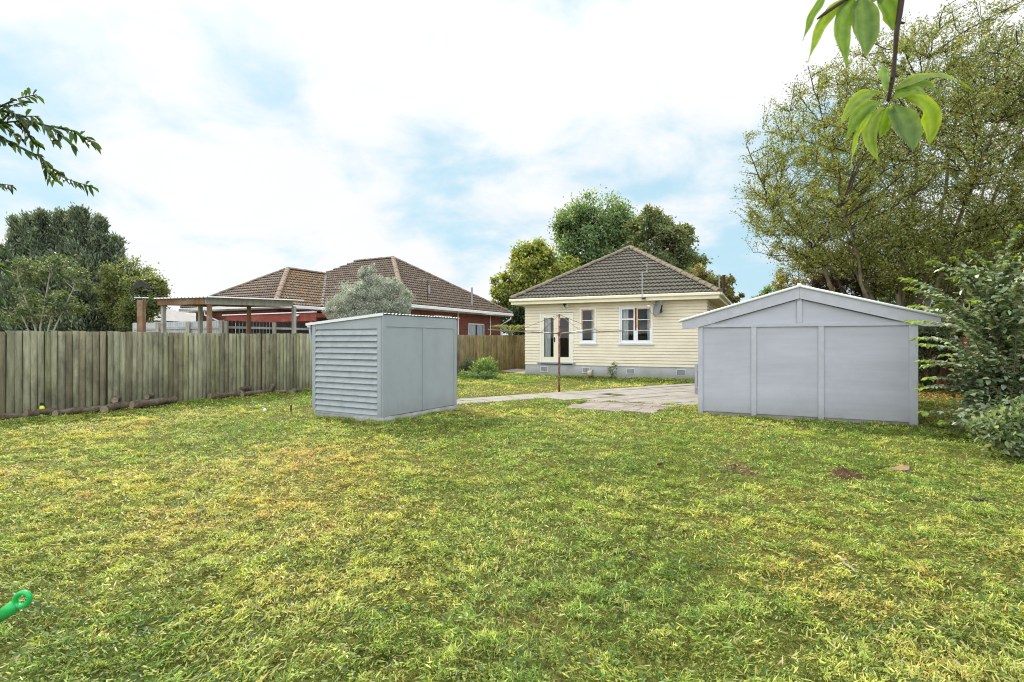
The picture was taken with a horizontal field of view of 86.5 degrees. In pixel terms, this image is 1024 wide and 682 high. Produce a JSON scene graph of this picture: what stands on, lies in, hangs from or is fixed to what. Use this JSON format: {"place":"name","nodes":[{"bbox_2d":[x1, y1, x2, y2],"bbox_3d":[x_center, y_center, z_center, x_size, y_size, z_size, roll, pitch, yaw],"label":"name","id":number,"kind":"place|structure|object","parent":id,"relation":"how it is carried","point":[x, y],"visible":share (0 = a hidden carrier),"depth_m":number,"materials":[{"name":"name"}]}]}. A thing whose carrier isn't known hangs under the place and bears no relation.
{"place":"outdoors","nodes":[
{"label":"outdoors","id":0,"kind":"place"},
{"bbox_2d":[0,87,101,306],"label":"leafy branch","id":1,"kind":"object","parent":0,"point":[20,122],"visible":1,"depth_m":3.38,"materials":[{"name":"green plant"}]},
{"bbox_2d":[0,367,1023,681],"bbox_3d":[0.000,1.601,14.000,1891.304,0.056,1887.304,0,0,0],"label":"lawn","id":2,"kind":"structure","parent":0,"point":[636,659],"depth_m":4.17,"materials":[{"name":"green plant"}]},
{"bbox_2d":[0,413,22,419],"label":"log","id":3,"kind":"object","parent":2,"relation":"on","point":[4,416],"visible":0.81,"depth_m":10.93,"materials":[{"name":"brown wood"}]},
{"bbox_2d":[0,590,32,622],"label":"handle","id":4,"kind":"object","parent":2,"relation":"on","point":[11,608],"visible":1,"depth_m":1.27,"materials":[{"name":"green plastic"}]},
{"bbox_2d":[23,408,54,417],"bbox_3d":[-9.937,1.505,11.458,0.218,0.184,0.532,0,0,30],"label":"log","id":5,"kind":"object","parent":2,"relation":"on","point":[36,412],"visible":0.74,"depth_m":11.36,"materials":[{"name":"brown wood"}]},
{"bbox_2d":[0,250,97,331],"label":"garden tree","id":6,"kind":"object","parent":2,"relation":"on","point":[30,309],"visible":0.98,"depth_m":16.88,"materials":[{"name":"green plant"}]},
{"bbox_2d":[0,201,131,334],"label":"conifer","id":7,"kind":"object","parent":2,"relation":"on","point":[40,232],"visible":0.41,"depth_m":29.67,"materials":[{"name":"green plant"}]},
{"bbox_2d":[52,405,103,415],"bbox_3d":[-9.383,1.517,11.841,0.262,0.175,1.048,0,0,24],"label":"log","id":8,"kind":"object","parent":2,"relation":"on","point":[77,410],"visible":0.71,"depth_m":11.75,"materials":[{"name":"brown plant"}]},
{"bbox_2d":[100,402,128,412],"bbox_3d":[-9.060,1.510,12.456,0.326,0.204,0.819,0,0,0],"label":"log","id":9,"kind":"object","parent":2,"relation":"on","point":[114,406],"visible":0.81,"depth_m":12.35,"materials":[{"name":"brown wood"}]},
{"bbox_2d":[111,395,121,402],"bbox_3d":[-9.508,1.341,13.213,0.188,0.233,1.036,0,0,-21],"label":"log","id":10,"kind":"object","parent":9,"relation":"on","point":[117,398],"visible":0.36,"depth_m":12.77,"materials":[{"name":"brown wood"}]},
{"bbox_2d":[94,255,173,331],"bbox_3d":[-19.447,-1.466,27.885,4.596,6.208,2.738,0,0,29],"label":"yard tree","id":11,"kind":"object","parent":2,"relation":"on","point":[120,309],"visible":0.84,"depth_m":27.49,"materials":[{"name":"green plant"}]},
{"bbox_2d":[130,281,150,331],"bbox_3d":[-9.760,0.018,14.300,0.550,3.165,0.150,0,0,0],"label":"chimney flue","id":12,"kind":"object","parent":2,"relation":"on","point":[141,315],"visible":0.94,"depth_m":14.27,"materials":[{"name":"brown metal"}]},
{"bbox_2d":[129,396,176,409],"bbox_3d":[-8.690,1.501,13.216,0.242,0.234,1.193,0,0,15],"label":"log","id":13,"kind":"object","parent":2,"relation":"on","point":[136,404],"visible":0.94,"depth_m":13.06,"materials":[{"name":"brown wood"}]},
{"bbox_2d":[144,393,165,398],"bbox_3d":[-9.041,1.359,13.782,0.308,0.189,0.561,0,0,0],"label":"log","id":14,"kind":"object","parent":13,"relation":"on","point":[148,395],"visible":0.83,"depth_m":13.56,"materials":[{"name":"brown wood"}]},
{"bbox_2d":[152,308,195,321],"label":"cottage","id":15,"kind":"structure","parent":2,"relation":"on","point":[172,315],"depth_m":42.54,"materials":[{"name":"white"}]},
{"bbox_2d":[132,320,223,333],"bbox_3d":[-13.616,0.408,21.904,6.381,2.385,0.201,0,0,29],"label":"board fence","id":16,"kind":"object","parent":2,"relation":"on","point":[190,327],"visible":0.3,"depth_m":21.69,"materials":[{"name":"grey wood"}]},
{"bbox_2d":[171,306,206,321],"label":"cottage","id":17,"kind":"structure","parent":2,"relation":"on","point":[178,307],"depth_m":47.75,"materials":[{"name":"white paint"}]},
{"bbox_2d":[207,391,240,399],"bbox_3d":[-7.943,1.505,15.089,0.236,0.223,0.941,0,0,31],"label":"log","id":18,"kind":"object","parent":2,"relation":"on","point":[219,395],"visible":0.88,"depth_m":14.95,"materials":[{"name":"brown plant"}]},
{"bbox_2d":[153,296,303,335],"bbox_3d":[-9.556,0.039,18.495,3.040,3.122,3.520,0,0,29],"label":"carport","id":19,"kind":"object","parent":2,"relation":"on","point":[200,302],"visible":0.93,"depth_m":17.75,"materials":[{"name":"wood"}]},
{"bbox_2d":[240,383,275,396],"bbox_3d":[-7.476,1.455,16.164,0.255,0.294,1.613,0,0,8],"label":"log","id":20,"kind":"object","parent":2,"relation":"on","point":[259,392],"visible":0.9,"depth_m":15.90,"materials":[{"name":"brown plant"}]},
{"bbox_2d":[239,386,251,389],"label":"log","id":21,"kind":"object","parent":20,"relation":"on","point":[246,388],"visible":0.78,"depth_m":16.00,"materials":[{"name":"brown wood"}]},
{"bbox_2d":[0,330,524,413],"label":"paling fence","id":22,"kind":"object","parent":2,"relation":"on","point":[61,370],"visible":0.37,"depth_m":13.70,"materials":[{"name":"grey wood"}]},
{"bbox_2d":[224,320,308,336],"bbox_3d":[-9.098,0.408,23.519,0.201,2.385,7.131,0,0,29],"label":"board fence","id":23,"kind":"object","parent":2,"relation":"on","point":[240,327],"visible":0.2,"depth_m":21.97,"materials":[{"name":"grey wood"}]},
{"bbox_2d":[275,390,288,393],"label":"log","id":24,"kind":"object","parent":2,"relation":"on","point":[282,391],"visible":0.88,"depth_m":16.35,"materials":[{"name":"brown wood"}]},
{"bbox_2d":[289,388,301,393],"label":"log","id":25,"kind":"object","parent":2,"relation":"on","point":[295,390],"visible":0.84,"depth_m":16.48,"materials":[{"name":"brown wood"}]},
{"bbox_2d":[179,256,512,337],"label":"brick house","id":26,"kind":"structure","parent":2,"relation":"on","point":[434,295],"depth_m":29.84,"materials":[{"name":"brown tile"}]},
{"bbox_2d":[468,323,483,334],"bbox_3d":[-2.099,-0.210,32.030,0.045,1.620,1.700,0,0,29],"label":"window","id":27,"kind":"structure","parent":26,"relation":"in","point":[473,329],"depth_m":31.96,"materials":[{"name":"white paint"}]},
{"bbox_2d":[322,263,413,319],"bbox_3d":[-5.832,-0.823,22.406,4.004,4.872,3.311,0,0,0],"label":"silver bush","id":28,"kind":"object","parent":2,"relation":"on","point":[356,298],"visible":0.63,"depth_m":22.19,"materials":[{"name":"green plant"}]},
{"bbox_2d":[306,313,458,422],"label":"garden shed","id":29,"kind":"structure","parent":2,"relation":"on","point":[383,367],"depth_m":11.21,"materials":[{"name":"grey metal"}]},
{"bbox_2d":[458,355,476,371],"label":"dark bush","id":30,"kind":"object","parent":2,"relation":"on","point":[467,362],"visible":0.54,"depth_m":24.17,"materials":[{"name":"green plant"}]},
{"bbox_2d":[458,369,498,379],"bbox_3d":[-1.408,1.391,22.838,1.739,0.512,1.212,0,0,0],"label":"ground cover","id":31,"kind":"object","parent":2,"relation":"on","point":[474,374],"visible":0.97,"depth_m":22.62,"materials":[{"name":"green plant"}]},
{"bbox_2d":[469,355,499,373],"bbox_3d":[-1.173,1.101,23.200,1.369,1.008,1.148,0,0,0],"label":"leafy perennial","id":32,"kind":"object","parent":2,"relation":"on","point":[484,363],"visible":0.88,"depth_m":22.96,"materials":[{"name":"green plant"}]},
{"bbox_2d":[488,325,524,352],"bbox_3d":[-0.102,0.334,31.464,2.627,2.544,2.282,0,0,0],"label":"tree fern","id":33,"kind":"object","parent":2,"relation":"on","point":[502,327],"visible":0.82,"depth_m":31.32,"materials":[{"name":"green plant"}]},
{"bbox_2d":[501,305,524,335],"bbox_3d":[0.092,-0.576,35.917,3.794,4.392,2.982,0,0,0],"label":"hedge shrub","id":34,"kind":"object","parent":2,"relation":"on","point":[517,313],"visible":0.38,"depth_m":35.49,"materials":[{"name":"green plant"}]},
{"bbox_2d":[489,236,580,321],"bbox_3d":[1.778,-2.825,38.282,7.308,8.985,4.396,0,0,-23],"label":"maple","id":35,"kind":"object","parent":2,"relation":"on","point":[526,262],"visible":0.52,"depth_m":37.31,"materials":[{"name":"green plant"}]},
{"bbox_2d":[183,374,920,427],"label":"long grass","id":36,"kind":"structure","parent":2,"relation":"on","point":[701,414],"depth_m":11.02,"materials":[{"name":"green plant"}]},
{"bbox_2d":[488,314,623,391],"bbox_3d":[1.459,0.410,16.807,3.272,2.480,3.272,0,0,25],"label":"clothesline","id":37,"kind":"object","parent":2,"relation":"on","point":[558,333],"visible":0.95,"depth_m":16.78,"materials":[{"name":"red paint"}]},
{"bbox_2d":[586,370,593,376],"bbox_3d":[3.417,1.410,23.734,0.328,0.340,0.395,0,0,0],"label":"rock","id":38,"kind":"object","parent":2,"relation":"on","point":[589,373],"visible":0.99,"depth_m":23.71,"materials":[{"name":"beige stone"}]},
{"bbox_2d":[547,184,637,265],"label":"broadleaf tree","id":39,"kind":"object","parent":2,"relation":"on","point":[588,232],"visible":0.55,"depth_m":44.76,"materials":[{"name":"green plant"}]},
{"bbox_2d":[607,361,617,376],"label":"weed","id":40,"kind":"object","parent":2,"relation":"on","point":[610,370],"visible":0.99,"depth_m":23.39,"materials":[{"name":"green plant"}]},
{"bbox_2d":[509,245,732,378],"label":"weatherboard house","id":41,"kind":"structure","parent":2,"relation":"on","point":[645,301],"depth_m":23.93,"materials":[{"name":"beige paint"}]},
{"bbox_2d":[541,315,555,361],"bbox_3d":[1.700,-0.116,25.009,0.728,2.180,0.208,0,0,25],"label":"door","id":42,"kind":"structure","parent":41,"relation":"in","point":[546,324],"depth_m":25.08,"materials":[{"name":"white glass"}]},
{"bbox_2d":[556,314,570,362],"bbox_3d":[2.359,-0.116,24.684,0.728,2.180,0.050,0,0,25],"label":"door","id":43,"kind":"structure","parent":41,"relation":"in","point":[562,359],"depth_m":24.63,"materials":[{"name":"white wood"}]},
{"bbox_2d":[578,307,596,344],"bbox_3d":[3.390,-0.667,24.224,0.860,1.645,0.248,0,0,25],"label":"window","id":44,"kind":"structure","parent":41,"relation":"in","point":[590,342],"depth_m":24.19,"materials":[{"name":"white paint"}]},
{"bbox_2d":[617,306,653,344],"bbox_3d":[5.311,-0.667,23.328,1.540,1.645,0.248,0,0,25],"label":"window","id":45,"kind":"structure","parent":41,"relation":"in","point":[624,318],"depth_m":23.30,"materials":[{"name":"white paint"}]},
{"bbox_2d":[613,550,648,559],"bbox_3d":[0.872,1.564,3.989,0.263,0.026,0.103,0,0,18],"label":"stick","id":46,"kind":"object","parent":2,"relation":"on","point":[635,555],"visible":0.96,"depth_m":3.98,"materials":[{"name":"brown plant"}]},
{"bbox_2d":[615,203,718,274],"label":"broadleaf tree","id":47,"kind":"object","parent":2,"relation":"on","point":[673,241],"visible":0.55,"depth_m":40.43,"materials":[{"name":"green plant"}]},
{"bbox_2d":[689,262,744,303],"bbox_3d":[13.459,-1.772,36.026,3.937,6.805,2.732,0,0,0],"label":"maple","id":48,"kind":"object","parent":2,"relation":"on","point":[700,272],"visible":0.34,"depth_m":35.50,"materials":[{"name":"green plant"}]},
{"bbox_2d":[709,463,757,475],"bbox_3d":[2.772,1.574,6.720,0.614,0.086,0.539,0,0,-24],"label":"soil patch","id":49,"kind":"object","parent":2,"relation":"on","point":[746,472],"visible":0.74,"depth_m":6.64,"materials":[{"name":"brown soil"}]},
{"bbox_2d":[749,285,779,298],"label":"bright shrub","id":50,"kind":"object","parent":2,"relation":"on","point":[768,290],"visible":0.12,"depth_m":25.74,"materials":[{"name":"green plant"}]},
{"bbox_2d":[679,283,945,425],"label":"garage","id":51,"kind":"structure","parent":2,"relation":"on","point":[799,350],"depth_m":10.89,"materials":[{"name":"grey paint"}]},
{"bbox_2d":[769,246,873,291],"bbox_3d":[12.384,-1.216,21.580,4.620,5.654,2.202,0,0,-11],"label":"autumn shrub","id":52,"kind":"object","parent":2,"relation":"on","point":[781,279],"visible":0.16,"depth_m":21.45,"materials":[{"name":"green plant"}]},
{"bbox_2d":[808,262,882,297],"bbox_3d":[11.941,-0.638,19.409,2.699,4.488,2.170,0,0,0],"label":"purple shrub","id":53,"kind":"object","parent":2,"relation":"on","point":[816,284],"visible":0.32,"depth_m":19.32,"materials":[{"name":"green plant"}]},
{"bbox_2d":[827,467,867,478],"bbox_3d":[3.909,1.554,6.431,0.488,0.134,0.314,0,0,0],"label":"soil heap","id":54,"kind":"object","parent":2,"relation":"on","point":[842,472],"visible":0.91,"depth_m":6.34,"materials":[{"name":"brown soil"}]},
{"bbox_2d":[839,557,859,576],"bbox_3d":[2.336,1.563,3.780,0.029,0.027,0.334,0,0,11],"label":"stick","id":55,"kind":"object","parent":2,"relation":"on","point":[851,567],"visible":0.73,"depth_m":3.75,"materials":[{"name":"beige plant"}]},
{"bbox_2d":[729,0,1023,388],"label":"spreading tree","id":56,"kind":"object","parent":2,"relation":"on","point":[904,237],"visible":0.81,"depth_m":16.86,"materials":[{"name":"green plant"}]},
{"bbox_2d":[852,239,921,303],"bbox_3d":[13.713,-1.086,19.739,2.674,5.380,1.660,0,0,0],"label":"sapling","id":57,"kind":"object","parent":2,"relation":"on","point":[887,291],"visible":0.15,"depth_m":19.78,"materials":[{"name":"green plant"}]},
{"bbox_2d":[849,224,1020,337],"bbox_3d":[20.119,-2.080,23.421,12.672,7.471,5.732,0,0,0],"label":"hedge","id":58,"kind":"object","parent":2,"relation":"on","point":[958,334],"visible":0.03,"depth_m":22.48,"materials":[{"name":"green plant"}]},
{"bbox_2d":[918,319,956,391],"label":"dark undergrowth","id":59,"kind":"object","parent":2,"relation":"on","point":[928,331],"visible":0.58,"depth_m":16.79,"materials":[{"name":"green plant"}]},
{"bbox_2d":[918,388,965,426],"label":"leaf litter","id":60,"kind":"object","parent":2,"relation":"on","point":[942,393],"visible":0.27,"depth_m":14.74,"materials":[{"name":"plant"}]},
{"bbox_2d":[919,338,972,393],"bbox_3d":[13.332,0.770,16.073,0.075,1.720,14.993,0,0,27],"label":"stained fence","id":61,"kind":"object","parent":2,"relation":"on","point":[945,372],"depth_m":17.33,"materials":[{"name":"brown wood"}]},
{"bbox_2d":[898,224,1023,431],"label":"arching bush","id":62,"kind":"object","parent":2,"relation":"on","point":[992,371],"visible":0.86,"depth_m":8.98,"materials":[{"name":"green plant"}]},
{"bbox_2d":[968,498,994,501],"bbox_3d":[4.616,1.564,5.347,0.216,0.032,0.045,0,0,22],"label":"stick","id":63,"kind":"object","parent":2,"relation":"on","point":[974,499],"visible":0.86,"depth_m":5.35,"materials":[{"name":"wood"}]},
{"bbox_2d":[961,394,1023,461],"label":"bush","id":64,"kind":"object","parent":2,"relation":"on","point":[998,423],"visible":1,"depth_m":7.28,"materials":[{"name":"green plant"}]},
{"bbox_2d":[0,0,1023,334],"label":"sky","id":65,"kind":"structure","parent":0,"point":[240,141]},
{"bbox_2d":[501,369,524,373],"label":"side path","id":66,"kind":"structure","parent":0,"point":[520,371],"depth_m":28.09,"materials":[{"name":"concrete"}]},
{"bbox_2d":[457,383,697,404],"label":"path","id":67,"kind":"structure","parent":0,"point":[531,396],"depth_m":15.99,"materials":[{"name":"concrete"}]},
{"bbox_2d":[547,385,697,405],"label":"patio","id":68,"kind":"structure","parent":0,"point":[684,395],"depth_m":15.40,"materials":[{"name":"concrete"}]},
{"bbox_2d":[695,364,697,393],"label":"gate","id":69,"kind":"structure","parent":68,"relation":"on","point":[696,370],"depth_m":16.25,"materials":[{"name":"white metal"}]},
{"bbox_2d":[566,401,679,413],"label":"paving","id":70,"kind":"structure","parent":0,"point":[628,407],"depth_m":13.01,"materials":[{"name":"beige concrete"}]},
{"bbox_2d":[803,0,971,167],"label":"leafy twig","id":71,"kind":"object","parent":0,"point":[861,18],"visible":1,"depth_m":1.31,"materials":[{"name":"green plant"}]},
{"bbox_2d":[888,465,911,473],"bbox_3d":[4.721,1.571,6.645,0.262,0.096,0.254,0,0,44],"label":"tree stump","id":72,"kind":"object","parent":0,"point":[903,468],"visible":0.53,"depth_m":6.60,"materials":[{"name":"beige wood"}]}
]}

